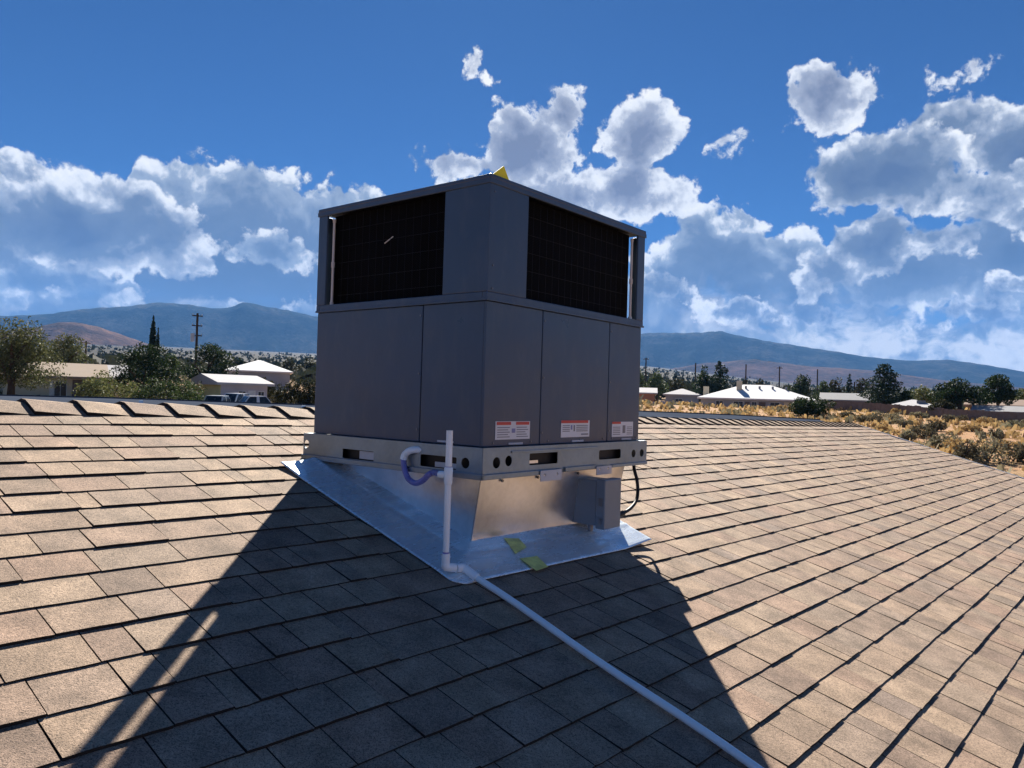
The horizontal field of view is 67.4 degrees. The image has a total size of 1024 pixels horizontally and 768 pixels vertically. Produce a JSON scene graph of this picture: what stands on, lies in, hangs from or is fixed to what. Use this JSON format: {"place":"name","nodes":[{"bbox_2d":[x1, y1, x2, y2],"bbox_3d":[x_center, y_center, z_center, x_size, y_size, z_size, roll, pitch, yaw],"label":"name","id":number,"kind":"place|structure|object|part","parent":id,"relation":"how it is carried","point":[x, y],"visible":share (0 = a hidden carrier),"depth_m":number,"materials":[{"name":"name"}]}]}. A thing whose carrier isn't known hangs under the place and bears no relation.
{"place":"outdoors","nodes":[
{"label":"outdoors","id":0,"kind":"place"},
{"bbox_2d":[2,322,147,346],"bbox_3d":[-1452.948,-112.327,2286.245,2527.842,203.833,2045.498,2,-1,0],"label":"foothill","id":1,"kind":"structure","parent":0,"point":[94,335],"depth_m":2519.60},
{"bbox_2d":[0,302,1023,387],"bbox_3d":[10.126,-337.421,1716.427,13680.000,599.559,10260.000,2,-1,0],"label":"mountain range","id":2,"kind":"structure","parent":0,"point":[245,326],"depth_m":5371.65,"materials":[{"name":"blue stone"}]},
{"bbox_2d":[0,340,1023,476],"bbox_3d":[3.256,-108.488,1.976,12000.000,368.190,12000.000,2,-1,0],"label":"ground","id":3,"kind":"structure","parent":0,"point":[1016,469],"depth_m":91.42,"materials":[{"name":"beige soil"}]},
{"bbox_2d":[0,316,71,394],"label":"olive tree","id":4,"kind":"object","parent":3,"relation":"on","point":[16,361],"visible":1,"depth_m":61.81,"materials":[{"name":"green plant"}]},
{"bbox_2d":[1,362,108,396],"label":"house","id":5,"kind":"structure","parent":3,"relation":"on","point":[77,372],"depth_m":70.71,"materials":[{"name":"beige"}]},
{"bbox_2d":[49,380,53,395],"bbox_3d":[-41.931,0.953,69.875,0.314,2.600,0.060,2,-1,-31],"label":"door","id":6,"kind":"structure","parent":5,"relation":"in","point":[50,389],"depth_m":69.86,"materials":[{"name":"grey"}]},
{"bbox_2d":[53,381,66,395],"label":"window","id":7,"kind":"structure","parent":5,"relation":"in","point":[59,390],"depth_m":70.22,"materials":[{"name":"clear glass"}]},
{"bbox_2d":[72,380,85,396],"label":"door","id":8,"kind":"structure","parent":5,"relation":"in","point":[74,385],"depth_m":70.84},
{"bbox_2d":[34,332,93,363],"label":"olive tree","id":9,"kind":"object","parent":3,"relation":"on","point":[71,352],"visible":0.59,"depth_m":86.11,"materials":[{"name":"green plant"}]},
{"bbox_2d":[82,341,89,363],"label":"utility pole","id":10,"kind":"object","parent":3,"relation":"on","point":[85,350],"visible":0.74,"depth_m":131.07,"materials":[{"name":"wood"}]},
{"bbox_2d":[71,370,140,397],"bbox_3d":[-30.692,0.719,58.194,5.053,3.665,4.732,2,-1,0],"label":"shrub","id":11,"kind":"object","parent":3,"relation":"on","point":[98,388],"visible":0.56,"depth_m":58.07,"materials":[{"name":"green plant"}]},
{"bbox_2d":[103,365,127,397],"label":"house","id":12,"kind":"structure","parent":3,"relation":"on","point":[110,367],"depth_m":76.74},
{"bbox_2d":[105,341,182,396],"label":"leafy tree","id":13,"kind":"object","parent":3,"relation":"on","point":[153,357],"visible":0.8,"depth_m":68.13,"materials":[{"name":"green plant"}]},
{"bbox_2d":[147,315,156,378],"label":"cypress","id":14,"kind":"object","parent":3,"relation":"on","point":[152,338],"visible":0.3,"depth_m":108.54,"materials":[{"name":"green plant"}]},
{"bbox_2d":[0,386,306,403],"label":"weeds","id":15,"kind":"object","parent":3,"relation":"on","point":[179,394],"visible":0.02,"depth_m":85.93,"materials":[{"name":"green plant"}]},
{"bbox_2d":[155,327,159,376],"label":"cypress","id":16,"kind":"object","parent":3,"relation":"on","point":[158,340],"visible":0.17,"depth_m":112.55,"materials":[{"name":"green plant"}]},
{"bbox_2d":[131,376,205,399],"bbox_3d":[-25.686,1.097,58.614,5.241,3.344,5.052,1,-1,28],"label":"shrub","id":17,"kind":"object","parent":3,"relation":"on","point":[184,395],"visible":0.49,"depth_m":58.00,"materials":[{"name":"green plant"}]},
{"bbox_2d":[155,353,186,398],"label":"leafy tree","id":18,"kind":"object","parent":3,"relation":"on","point":[172,363],"visible":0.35,"depth_m":72.02,"materials":[{"name":"green plant"}]},
{"bbox_2d":[176,375,203,397],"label":"shrub","id":19,"kind":"object","parent":3,"relation":"on","point":[185,376],"visible":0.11,"depth_m":66.03,"materials":[{"name":"green plant"}]},
{"bbox_2d":[190,313,202,369],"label":"utility pole","id":20,"kind":"object","parent":3,"relation":"on","point":[193,338],"visible":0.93,"depth_m":97.03,"materials":[{"name":"wood"}]},
{"bbox_2d":[177,342,238,379],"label":"leafy tree","id":21,"kind":"object","parent":3,"relation":"on","point":[208,354],"visible":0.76,"depth_m":90.46,"materials":[{"name":"green plant"}]},
{"bbox_2d":[204,395,230,400],"bbox_3d":[-23.009,1.825,59.690,1.840,1.900,4.561,2,-1,-3],"label":"parked car","id":22,"kind":"object","parent":3,"relation":"on","point":[217,398],"visible":0.09,"depth_m":59.18,"materials":[{"name":"silver metal"}]},
{"bbox_2d":[189,373,274,399],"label":"house","id":23,"kind":"structure","parent":3,"relation":"on","point":[218,384],"depth_m":71.12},
{"bbox_2d":[248,391,255,395],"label":"door","id":24,"kind":"structure","parent":23,"relation":"in","point":[252,393],"depth_m":71.36,"materials":[{"name":"white"}]},
{"bbox_2d":[258,391,264,395],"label":"window","id":25,"kind":"structure","parent":23,"relation":"in","point":[260,393],"depth_m":71.98,"materials":[{"name":"black glass"}]},
{"bbox_2d":[225,393,249,401],"bbox_3d":[-23.063,1.749,63.942,1.840,2.000,4.561,1,-1,19],"label":"parked car","id":26,"kind":"object","parent":3,"relation":"on","point":[235,397],"visible":0.06,"depth_m":63.38,"materials":[{"name":"white paint"}]},
{"bbox_3d":[-22.500,1.282,63.302,0.148,0.881,1.148,1,-1,19],"label":"side window","id":27,"kind":"part","parent":26,"relation":"part of","materials":[{"name":"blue glass"}]},
{"bbox_2d":[230,357,245,367],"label":"leafy tree","id":28,"kind":"object","parent":3,"relation":"on","point":[238,362],"visible":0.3,"depth_m":178.71,"materials":[{"name":"green plant"}]},
{"bbox_2d":[239,396,270,402],"bbox_3d":[-21.183,1.899,62.488,4.561,1.900,1.840,3,-1,-39],"label":"parked car","id":29,"kind":"object","parent":3,"relation":"on","point":[263,399],"visible":0.07,"depth_m":62.13,"materials":[{"name":"white paint"}]},
{"bbox_3d":[-21.056,1.415,61.655,1.148,0.795,0.148,3,-1,-39],"label":"side window","id":30,"kind":"part","parent":29,"relation":"part of","materials":[{"name":"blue glass"}]},
{"bbox_3d":[-19.970,1.448,62.526,1.191,0.795,0.148,3,-1,-39],"label":"side window","id":31,"kind":"part","parent":29,"relation":"part of","materials":[{"name":"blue glass"}]},
{"bbox_2d":[225,360,292,389],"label":"house","id":32,"kind":"structure","parent":3,"relation":"on","point":[270,372],"depth_m":123.84,"materials":[{"name":"white"}]},
{"bbox_2d":[263,377,274,401],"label":"hedge bush","id":33,"kind":"object","parent":3,"relation":"on","point":[270,389],"visible":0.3,"depth_m":77.78,"materials":[{"name":"plant"}]},
{"bbox_2d":[272,379,297,403],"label":"hedge bush","id":34,"kind":"object","parent":3,"relation":"on","point":[280,396],"visible":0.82,"depth_m":78.10,"materials":[{"name":"green plant"}]},
{"bbox_2d":[279,357,299,370],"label":"leafy tree","id":35,"kind":"object","parent":3,"relation":"on","point":[285,365],"visible":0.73,"depth_m":201.04,"materials":[{"name":"green plant"}]},
{"bbox_2d":[291,377,312,403],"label":"hedge bush","id":36,"kind":"object","parent":3,"relation":"on","point":[298,391],"visible":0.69,"depth_m":78.51,"materials":[{"name":"green plant"}]},
{"bbox_2d":[295,356,315,369],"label":"leafy tree","id":37,"kind":"object","parent":3,"relation":"on","point":[309,364],"visible":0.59,"depth_m":192.72,"materials":[{"name":"green plant"}]},
{"bbox_2d":[302,379,315,403],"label":"hedge bush","id":38,"kind":"object","parent":3,"relation":"on","point":[311,390],"visible":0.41,"depth_m":78.76,"materials":[{"name":"green plant"}]},
{"bbox_2d":[0,394,1023,767],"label":"house","id":39,"kind":"structure","parent":3,"relation":"on","point":[198,584],"depth_m":2.56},
{"bbox_2d":[280,457,651,583],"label":"roof curb","id":40,"kind":"structure","parent":39,"relation":"on","point":[502,527],"depth_m":3.16,"materials":[{"name":"metal"}]},
{"bbox_2d":[301,173,646,481],"bbox_3d":[-0.133,-0.200,3.725,1.135,1.206,1.253,1,-1,39],"label":"air conditioner","id":41,"kind":"object","parent":40,"relation":"on","point":[490,325],"visible":0.99,"depth_m":3.28,"materials":[{"name":"grey paint"}]},
{"bbox_2d":[493,166,508,179],"bbox_3d":[-0.065,-0.833,3.032,0.058,0.054,0.110,1,-1,39],"label":"yellow marker","id":42,"kind":"object","parent":41,"relation":"on","point":[501,172],"visible":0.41,"depth_m":3.02,"materials":[{"name":"plastic"}]},
{"bbox_2d":[620,465,639,516],"bbox_3d":[0.573,0.500,3.727,0.062,0.263,0.296,1,-1,23],"label":"power whip","id":43,"kind":"object","parent":41,"relation":"attached to","point":[627,510],"visible":0.79,"depth_m":3.77,"materials":[{"name":"black plastic"}]},
{"bbox_2d":[573,477,620,530],"bbox_3d":[0.386,0.546,3.508,0.172,0.239,0.143,1,-1,39],"label":"disconnect box","id":44,"kind":"object","parent":40,"relation":"attached to","point":[598,503],"visible":0.91,"depth_m":3.46,"materials":[{"name":"grey paint"}]},
{"bbox_2d":[400,430,763,767],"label":"drain pipe","id":45,"kind":"object","parent":39,"relation":"on","point":[446,474],"visible":0.98,"depth_m":2.54,"materials":[{"name":"white plastic"}]},
{"bbox_2d":[2,340,1023,409],"bbox_3d":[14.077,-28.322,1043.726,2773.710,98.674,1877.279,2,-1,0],"label":"distant scrub","id":46,"kind":"object","parent":3,"relation":"on","point":[110,359],"visible":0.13,"depth_m":382.70,"materials":[{"name":"green plant"}]},
{"bbox_2d":[639,369,649,387],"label":"leafy tree","id":47,"kind":"object","parent":3,"relation":"on","point":[642,384],"visible":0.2,"depth_m":147.76,"materials":[{"name":"green plant"}]},
{"bbox_2d":[643,358,648,380],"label":"utility pole","id":48,"kind":"object","parent":3,"relation":"on","point":[646,359],"visible":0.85,"depth_m":172.46,"materials":[{"name":"wood"}]},
{"bbox_2d":[639,388,657,401],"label":"house","id":49,"kind":"structure","parent":3,"relation":"on","point":[649,393],"depth_m":134.47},
{"bbox_2d":[646,370,668,400],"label":"leafy tree","id":50,"kind":"object","parent":3,"relation":"on","point":[653,384],"visible":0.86,"depth_m":152.08,"materials":[{"name":"green plant"}]},
{"bbox_2d":[651,401,698,405],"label":"fence","id":51,"kind":"object","parent":3,"relation":"on","point":[664,402],"visible":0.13,"depth_m":123.55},
{"bbox_2d":[666,377,688,392],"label":"leafy tree","id":52,"kind":"object","parent":3,"relation":"on","point":[674,386],"visible":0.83,"depth_m":165.75,"materials":[{"name":"green plant"}]},
{"bbox_2d":[663,389,701,401],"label":"house","id":53,"kind":"structure","parent":3,"relation":"on","point":[678,395],"depth_m":142.63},
{"bbox_2d":[691,364,713,394],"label":"leafy tree","id":54,"kind":"object","parent":3,"relation":"on","point":[702,380],"visible":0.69,"depth_m":144.95,"materials":[{"name":"green plant"}]},
{"bbox_2d":[708,360,729,393],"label":"conifer","id":55,"kind":"object","parent":3,"relation":"on","point":[718,381],"visible":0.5,"depth_m":142.54,"materials":[{"name":"green plant"}]},
{"bbox_2d":[745,364,746,384],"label":"utility pole","id":56,"kind":"object","parent":3,"relation":"on","point":[745,372],"visible":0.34,"depth_m":172.24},
{"bbox_2d":[697,381,818,406],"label":"house","id":57,"kind":"structure","parent":3,"relation":"on","point":[755,395],"depth_m":114.77,"materials":[{"name":"white"}]},
{"bbox_2d":[733,401,742,406],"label":"window","id":58,"kind":"structure","parent":57,"relation":"in","point":[737,402],"depth_m":114.05,"materials":[{"name":"black glass"}]},
{"bbox_2d":[770,402,779,406],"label":"window","id":59,"kind":"structure","parent":57,"relation":"in","point":[771,403],"depth_m":112.54,"materials":[{"name":"black glass"}]},
{"bbox_2d":[753,378,765,384],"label":"leafy tree","id":60,"kind":"object","parent":3,"relation":"on","point":[759,382],"visible":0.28,"depth_m":199.55,"materials":[{"name":"green plant"}]},
{"bbox_2d":[776,404,794,408],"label":"desert bush","id":61,"kind":"object","parent":3,"relation":"on","point":[784,406],"visible":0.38,"depth_m":90.97,"materials":[{"name":"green plant"}]},
{"bbox_2d":[787,374,817,397],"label":"leafy tree","id":62,"kind":"object","parent":3,"relation":"on","point":[802,386],"visible":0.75,"depth_m":139.98,"materials":[{"name":"green plant"}]},
{"bbox_2d":[788,396,836,416],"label":"shrub","id":63,"kind":"object","parent":3,"relation":"on","point":[806,406],"visible":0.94,"depth_m":77.19,"materials":[{"name":"green plant"}]},
{"bbox_2d":[813,380,834,401],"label":"leafy tree","id":64,"kind":"object","parent":3,"relation":"on","point":[823,388],"visible":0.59,"depth_m":147.97,"materials":[{"name":"green plant"}]},
{"bbox_2d":[829,377,846,392],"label":"leafy tree","id":65,"kind":"object","parent":3,"relation":"on","point":[835,387],"visible":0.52,"depth_m":151.64,"materials":[{"name":"green plant"}]},
{"bbox_2d":[819,393,870,410],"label":"house","id":66,"kind":"structure","parent":3,"relation":"on","point":[845,397],"depth_m":114.87,"materials":[{"name":"grey"}]},
{"bbox_2d":[839,411,855,417],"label":"desert bush","id":67,"kind":"object","parent":3,"relation":"on","point":[843,414],"visible":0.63,"depth_m":76.32,"materials":[{"name":"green plant"}]},
{"bbox_2d":[844,374,853,392],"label":"cypress","id":68,"kind":"object","parent":3,"relation":"on","point":[849,387],"visible":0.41,"depth_m":137.19,"materials":[{"name":"green plant"}]},
{"bbox_2d":[851,378,871,394],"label":"leafy tree","id":69,"kind":"object","parent":3,"relation":"on","point":[858,386],"visible":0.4,"depth_m":154.43,"materials":[{"name":"green plant"}]},
{"bbox_2d":[854,413,881,421],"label":"desert bush","id":70,"kind":"object","parent":3,"relation":"on","point":[875,416],"visible":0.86,"depth_m":69.90,"materials":[{"name":"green plant"}]},
{"bbox_2d":[871,423,888,431],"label":"desert bush","id":71,"kind":"object","parent":3,"relation":"on","point":[885,428],"visible":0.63,"depth_m":58.89,"materials":[{"name":"yellow plant"}]},
{"bbox_2d":[857,363,907,403],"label":"conifer","id":72,"kind":"object","parent":3,"relation":"on","point":[880,392],"visible":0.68,"depth_m":100.35,"materials":[{"name":"green plant"}]},
{"bbox_2d":[872,410,905,420],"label":"desert bush","id":73,"kind":"object","parent":3,"relation":"on","point":[888,415],"visible":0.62,"depth_m":71.62,"materials":[{"name":"yellow plant"}]},
{"bbox_2d":[890,408,901,413],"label":"desert bush","id":74,"kind":"object","parent":3,"relation":"on","point":[895,410],"visible":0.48,"depth_m":81.95,"materials":[{"name":"yellow plant"}]},
{"bbox_2d":[887,387,914,403],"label":"leafy tree","id":75,"kind":"object","parent":3,"relation":"on","point":[903,394],"visible":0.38,"depth_m":99.28,"materials":[{"name":"green plant"}]},
{"bbox_2d":[891,418,913,426],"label":"desert bush","id":76,"kind":"object","parent":3,"relation":"on","point":[902,422],"visible":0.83,"depth_m":63.91,"materials":[{"name":"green plant"}]},
{"bbox_2d":[898,430,918,440],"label":"desert bush","id":77,"kind":"object","parent":3,"relation":"on","point":[908,435],"visible":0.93,"depth_m":51.98,"materials":[{"name":"green plant"}]},
{"bbox_2d":[892,400,930,407],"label":"house","id":78,"kind":"structure","parent":3,"relation":"on","point":[916,402],"depth_m":86.51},
{"bbox_2d":[909,411,929,417],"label":"desert bush","id":79,"kind":"object","parent":3,"relation":"on","point":[917,414],"visible":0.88,"depth_m":76.23,"materials":[{"name":"green plant"}]},
{"bbox_2d":[909,424,938,437],"bbox_3d":[29.252,3.339,54.522,1.869,0.994,2.109,2,-1,0],"label":"desert bush","id":80,"kind":"object","parent":3,"relation":"on","point":[928,432],"visible":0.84,"depth_m":54.35,"materials":[{"name":"green plant"}]},
{"bbox_2d":[912,384,936,403],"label":"leafy tree","id":81,"kind":"object","parent":3,"relation":"on","point":[920,395],"visible":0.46,"depth_m":122.80,"materials":[{"name":"green plant"}]},
{"bbox_2d":[826,401,1023,422],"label":"fence","id":82,"kind":"object","parent":3,"relation":"on","point":[939,411],"visible":0.73,"depth_m":76.68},
{"bbox_2d":[926,419,947,430],"bbox_3d":[33.079,3.214,59.855,1.755,1.025,1.454,2,-1,0],"label":"desert bush","id":83,"kind":"object","parent":3,"relation":"on","point":[938,425],"visible":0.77,"depth_m":59.55,"materials":[{"name":"green plant"}]},
{"bbox_2d":[926,398,956,409],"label":"leafy tree","id":84,"kind":"object","parent":3,"relation":"on","point":[942,403],"visible":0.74,"depth_m":76.34,"materials":[{"name":"green plant"}]},
{"bbox_2d":[923,432,961,446],"bbox_3d":[27.084,3.506,48.202,2.208,1.069,1.932,2,-1,0],"label":"desert bush","id":85,"kind":"object","parent":3,"relation":"on","point":[935,440],"visible":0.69,"depth_m":48.09,"materials":[{"name":"green plant"}]},
{"bbox_2d":[940,414,967,421],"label":"desert bush","id":86,"kind":"object","parent":3,"relation":"on","point":[954,417],"visible":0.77,"depth_m":69.76,"materials":[{"name":"green plant"}]},
{"bbox_2d":[942,437,975,451],"bbox_3d":[26.392,3.666,45.181,1.904,1.024,1.501,2,-1,0],"label":"desert bush","id":87,"kind":"object","parent":3,"relation":"on","point":[952,444],"visible":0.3,"depth_m":45.05,"materials":[{"name":"beige plant"}]},
{"bbox_2d":[924,377,995,409],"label":"leafy tree","id":88,"kind":"object","parent":3,"relation":"on","point":[952,391],"visible":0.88,"depth_m":78.95,"materials":[{"name":"green plant"}]},
{"bbox_2d":[952,440,980,459],"bbox_3d":[24.723,3.664,41.845,1.478,1.324,1.173,1,-1,28],"label":"desert bush","id":89,"kind":"object","parent":3,"relation":"on","point":[962,452],"visible":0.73,"depth_m":41.80,"materials":[{"name":"green plant"}]},
{"bbox_2d":[961,424,982,431],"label":"desert bush","id":90,"kind":"object","parent":3,"relation":"on","point":[972,427],"visible":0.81,"depth_m":59.58,"materials":[{"name":"yellow plant"}]},
{"bbox_2d":[975,417,998,423],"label":"desert bush","id":91,"kind":"object","parent":3,"relation":"on","point":[981,419],"visible":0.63,"depth_m":67.73,"materials":[{"name":"yellow plant"}]},
{"bbox_2d":[968,435,1008,463],"bbox_3d":[26.030,3.543,41.739,2.033,1.571,2.290,1,-1,20],"label":"desert bush","id":92,"kind":"object","parent":3,"relation":"on","point":[984,454],"visible":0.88,"depth_m":41.53,"materials":[{"name":"green plant"}]},
{"bbox_2d":[963,400,1023,409],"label":"house","id":93,"kind":"structure","parent":3,"relation":"on","point":[1017,403],"depth_m":91.40,"materials":[{"name":"white"}]},
{"bbox_2d":[987,427,1004,439],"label":"desert bush","id":94,"kind":"object","parent":3,"relation":"on","point":[998,434],"visible":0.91,"depth_m":52.81,"materials":[{"name":"green plant"}]},
{"bbox_2d":[971,405,1023,417],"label":"house","id":95,"kind":"structure","parent":3,"relation":"on","point":[1019,409],"depth_m":76.02,"materials":[{"name":"grey"}]},
{"bbox_2d":[975,374,1022,405],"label":"leafy tree","id":96,"kind":"object","parent":3,"relation":"on","point":[1005,393],"visible":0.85,"depth_m":83.86,"materials":[{"name":"green plant"}]},
{"bbox_2d":[991,439,1015,447],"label":"desert bush","id":97,"kind":"object","parent":3,"relation":"on","point":[1009,443],"visible":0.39,"depth_m":47.93,"materials":[{"name":"beige plant"}]},
{"bbox_2d":[1000,444,1023,462],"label":"desert bush","id":98,"kind":"object","parent":3,"relation":"on","point":[1017,454],"visible":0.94,"depth_m":41.55,"materials":[{"name":"green plant"}]},
{"bbox_2d":[1004,419,1023,426],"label":"desert bush","id":99,"kind":"object","parent":3,"relation":"on","point":[1010,421],"visible":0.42,"depth_m":64.53,"materials":[{"name":"green plant"}]},
{"bbox_2d":[1014,388,1023,399],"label":"leafy tree","id":100,"kind":"object","parent":3,"relation":"on","point":[1022,398],"visible":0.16,"depth_m":108.13,"materials":[{"name":"green plant"}]},
{"bbox_2d":[0,0,1023,371],"label":"sky","id":101,"kind":"structure","parent":0,"point":[844,176],"materials":[{"name":"blue"}]},
{"bbox_2d":[639,399,1023,477],"bbox_3d":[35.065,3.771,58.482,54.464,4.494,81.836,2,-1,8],"label":"dry grass","id":102,"kind":"structure","parent":0,"point":[1013,433],"depth_m":69.32,"materials":[{"name":"plant"}]},
{"bbox_2d":[672,359,1020,388],"bbox_3d":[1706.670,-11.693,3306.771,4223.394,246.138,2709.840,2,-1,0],"label":"valley slope","id":103,"kind":"structure","parent":0,"point":[766,370],"depth_m":3807.88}
]}

